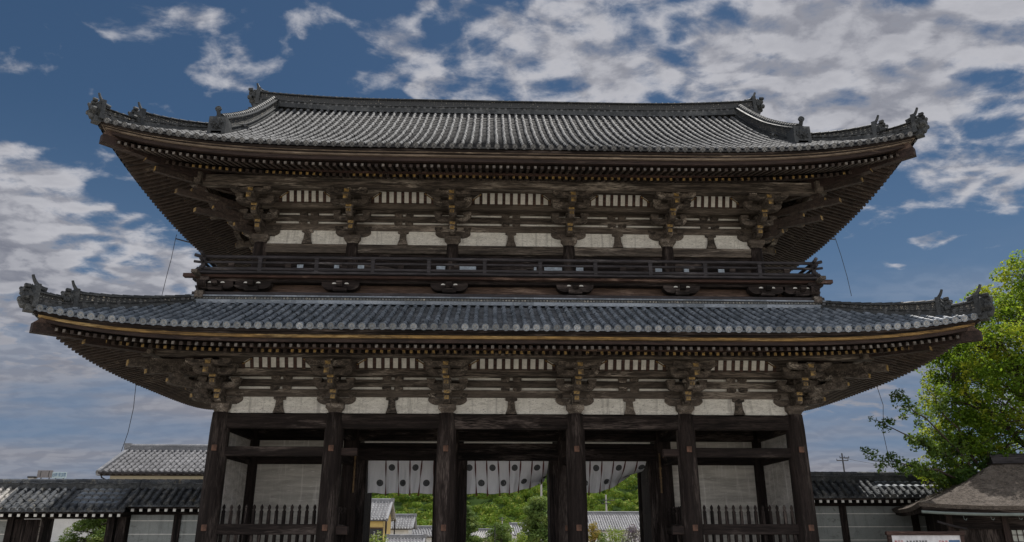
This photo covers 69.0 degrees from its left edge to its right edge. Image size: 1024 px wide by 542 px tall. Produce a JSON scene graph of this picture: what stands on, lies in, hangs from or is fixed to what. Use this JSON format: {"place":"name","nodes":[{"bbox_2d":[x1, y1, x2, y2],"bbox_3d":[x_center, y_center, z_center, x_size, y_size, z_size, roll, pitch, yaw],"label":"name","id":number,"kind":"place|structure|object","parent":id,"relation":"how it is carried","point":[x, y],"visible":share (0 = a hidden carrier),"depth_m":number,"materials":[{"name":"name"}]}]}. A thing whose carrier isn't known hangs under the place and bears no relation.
{"place":"outdoors","nodes":[
{"label":"outdoors","id":0,"kind":"place"},
{"bbox_2d":[390,513,416,533],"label":"house","id":1,"kind":"structure","parent":0,"point":[405,523],"depth_m":96.99,"materials":[{"name":"tile"}]},
{"bbox_2d":[385,534,426,541],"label":"house","id":2,"kind":"structure","parent":0,"point":[406,537],"depth_m":79.08,"materials":[{"name":"tile"}]},
{"bbox_2d":[412,526,431,541],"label":"house","id":3,"kind":"structure","parent":0,"point":[427,530],"depth_m":103.01,"materials":[{"name":"tile"}]},
{"bbox_2d":[470,528,495,541],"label":"house","id":4,"kind":"structure","parent":0,"point":[480,532],"depth_m":111.07,"materials":[{"name":"tile"}]},
{"bbox_2d":[372,476,637,541],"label":"hill","id":5,"kind":"structure","parent":0,"point":[473,501],"depth_m":259.18,"materials":[{"name":"green plant"}]},
{"bbox_2d":[372,463,638,531],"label":"forest","id":6,"kind":"object","parent":5,"relation":"on","point":[493,513],"visible":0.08,"depth_m":236.18,"materials":[{"name":"green plant"}]},
{"bbox_2d":[0,0,1023,478],"label":"sky","id":7,"kind":"structure","parent":0,"point":[948,216],"materials":[{"name":"blue"}]},
{"bbox_2d":[508,522,528,540],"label":"house","id":8,"kind":"structure","parent":0,"point":[515,526],"depth_m":118.88,"materials":[{"name":"tile"}]},
{"bbox_2d":[588,511,639,541],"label":"long hall","id":9,"kind":"structure","parent":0,"point":[604,520],"depth_m":109.00,"materials":[{"name":"tile"}]},
{"bbox_3d":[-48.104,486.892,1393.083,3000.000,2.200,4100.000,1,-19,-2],"label":"ground","id":10,"kind":"structure","parent":0,"visible":0},
{"bbox_2d":[0,479,21,541],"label":"boundary wall","id":11,"kind":"structure","parent":10,"relation":"on","point":[8,487],"depth_m":28.11,"materials":[{"name":"grey tile"}]},
{"bbox_2d":[37,470,53,478],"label":"advertising board","id":12,"kind":"object","parent":10,"relation":"on","point":[41,474],"visible":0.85,"depth_m":119.90,"materials":[{"name":"metal"}]},
{"bbox_2d":[52,472,66,478],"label":"advertising board","id":13,"kind":"object","parent":10,"relation":"on","point":[55,475],"visible":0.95,"depth_m":119.92,"materials":[{"name":"metal"}]},
{"bbox_2d":[0,479,141,541],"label":"side gate","id":14,"kind":"structure","parent":10,"relation":"on","point":[32,510],"depth_m":27.75,"materials":[{"name":"tile"}]},
{"bbox_2d":[10,519,40,541],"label":"plank door","id":15,"kind":"structure","parent":14,"relation":"in","point":[24,530],"depth_m":27.71,"materials":[{"name":"brown wood"}]},
{"bbox_2d":[50,519,92,541],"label":"house","id":16,"kind":"structure","parent":10,"relation":"on","point":[60,526],"depth_m":49.75,"materials":[{"name":"paint"}]},
{"bbox_2d":[57,519,106,541],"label":"pine tree","id":17,"kind":"object","parent":10,"relation":"on","point":[98,526],"visible":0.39,"depth_m":35.19,"materials":[{"name":"green plant"}]},
{"bbox_2d":[96,443,207,478],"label":"storehouse","id":18,"kind":"structure","parent":10,"relation":"on","point":[157,461],"depth_m":42.81,"materials":[{"name":"tile"}]},
{"bbox_2d":[126,479,202,541],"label":"boundary wall","id":19,"kind":"structure","parent":10,"relation":"on","point":[165,510],"depth_m":27.98,"materials":[{"name":"grey wood"}]},
{"bbox_2d":[369,530,387,541],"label":"garden shrub","id":20,"kind":"object","parent":10,"relation":"on","point":[374,540],"visible":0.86,"depth_m":62.22,"materials":[{"name":"green plant"}]},
{"bbox_2d":[369,498,395,541],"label":"house","id":21,"kind":"structure","parent":10,"relation":"on","point":[383,515],"depth_m":82.26,"materials":[{"name":"tile"}]},
{"bbox_2d":[466,505,482,541],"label":"pine tree","id":22,"kind":"object","parent":10,"relation":"on","point":[472,525],"visible":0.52,"depth_m":82.82,"materials":[{"name":"green plant"}]},
{"bbox_2d":[483,522,514,541],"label":"pine tree","id":23,"kind":"object","parent":10,"relation":"on","point":[505,536],"visible":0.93,"depth_m":90.49,"materials":[{"name":"green plant"}]},
{"bbox_2d":[17,83,994,541],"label":"temple gate","id":24,"kind":"structure","parent":10,"relation":"on","point":[567,291],"depth_m":26.48,"materials":[{"name":"wood"}]},
{"bbox_2d":[363,473,370,541],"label":"door leaf","id":25,"kind":"structure","parent":24,"relation":"in","point":[367,508],"depth_m":29.46,"materials":[{"name":"brown wood"}]},
{"bbox_2d":[367,461,433,495],"bbox_3d":[-4.324,8.067,29.084,2.609,1.350,0.221,0,-19,0],"label":"door curtain","id":26,"kind":"object","parent":24,"relation":"hanging from","point":[398,477],"depth_m":29.07,"materials":[{"name":"fabric"}]},
{"bbox_2d":[460,266,475,269],"bbox_3d":[-1.704,-0.100,28.555,0.652,0.372,0.025,1,-19,-2],"label":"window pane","id":27,"kind":"structure","parent":24,"relation":"in","point":[461,267],"depth_m":28.55,"materials":[{"name":"grey glass"}]},
{"bbox_2d":[467,461,548,495],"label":"door curtain","id":28,"kind":"object","parent":24,"relation":"hanging from","point":[493,477],"depth_m":29.31,"materials":[{"name":"fabric"}]},
{"bbox_2d":[547,465,549,541],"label":"door leaf","id":29,"kind":"structure","parent":24,"relation":"in","point":[548,465],"depth_m":29.94,"materials":[{"name":"brown wood"}]},
{"bbox_2d":[544,267,561,270],"bbox_3d":[1.582,-0.064,28.658,0.681,0.372,0.025,1,-19,-2],"label":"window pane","id":30,"kind":"structure","parent":24,"relation":"in","point":[545,268],"depth_m":28.65,"materials":[{"name":"grey glass"}]},
{"bbox_2d":[586,461,645,494],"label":"door curtain","id":31,"kind":"object","parent":24,"relation":"hanging from","point":[602,476],"depth_m":29.52,"materials":[{"name":"fabric"}]},
{"bbox_2d":[641,465,650,541],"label":"door leaf","id":32,"kind":"structure","parent":24,"relation":"in","point":[644,486],"depth_m":29.91,"materials":[{"name":"brown wood"}]},
{"bbox_2d":[511,531,527,541],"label":"garden shrub","id":33,"kind":"object","parent":10,"relation":"on","point":[519,537],"visible":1,"depth_m":67.18,"materials":[{"name":"green plant"}]},
{"bbox_2d":[517,496,547,541],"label":"pine tree","id":34,"kind":"object","parent":10,"relation":"on","point":[535,520],"visible":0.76,"depth_m":73.97,"materials":[{"name":"green plant"}]},
{"bbox_2d":[588,521,600,541],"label":"garden shrub","id":35,"kind":"object","parent":10,"relation":"on","point":[594,534],"visible":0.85,"depth_m":67.41,"materials":[{"name":"yellow plant"}]},
{"bbox_2d":[596,532,608,541],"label":"garden shrub","id":36,"kind":"object","parent":10,"relation":"on","point":[601,539],"visible":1,"depth_m":64.98,"materials":[{"name":"green plant"}]},
{"bbox_2d":[602,495,614,510],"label":"utility pole","id":37,"kind":"object","parent":10,"relation":"on","point":[605,500],"visible":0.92,"depth_m":140.47,"materials":[{"name":"concrete"}]},
{"bbox_2d":[604,526,630,541],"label":"garden shrub","id":38,"kind":"object","parent":10,"relation":"on","point":[614,537],"visible":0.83,"depth_m":72.20,"materials":[{"name":"green plant"}]},
{"bbox_2d":[621,524,639,541],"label":"garden shrub","id":39,"kind":"object","parent":10,"relation":"on","point":[633,531],"visible":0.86,"depth_m":68.65,"materials":[{"name":"grey plant"}]},
{"bbox_2d":[836,453,848,471],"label":"utility pole","id":40,"kind":"object","parent":10,"relation":"on","point":[842,457],"visible":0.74,"depth_m":95.14,"materials":[{"name":"concrete"}]},
{"bbox_2d":[811,472,954,541],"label":"boundary wall","id":41,"kind":"structure","parent":10,"relation":"on","point":[854,506],"depth_m":28.89,"materials":[{"name":"white wood"}]},
{"bbox_2d":[885,531,964,541],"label":"notice board","id":42,"kind":"object","parent":10,"relation":"on","point":[925,536],"visible":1,"depth_m":21.35,"materials":[{"name":"white wood"}]},
{"bbox_2d":[860,388,1008,489],"bbox_3d":[15.192,7.525,26.669,5.999,6.727,2.108,1,-19,-2],"label":"sparse tree","id":43,"kind":"object","parent":10,"relation":"on","point":[963,473],"visible":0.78,"depth_m":26.82,"materials":[{"name":"green plant"}]},
{"bbox_2d":[892,453,1023,541],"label":"bark roof hall","id":44,"kind":"structure","parent":10,"relation":"on","point":[986,504],"depth_m":24.05,"materials":[{"name":"brown wood"}]},
{"bbox_2d":[905,249,1023,492],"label":"broadleaf tree","id":45,"kind":"object","parent":10,"relation":"on","point":[976,366],"visible":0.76,"depth_m":28.15,"materials":[{"name":"green plant"}]}
]}

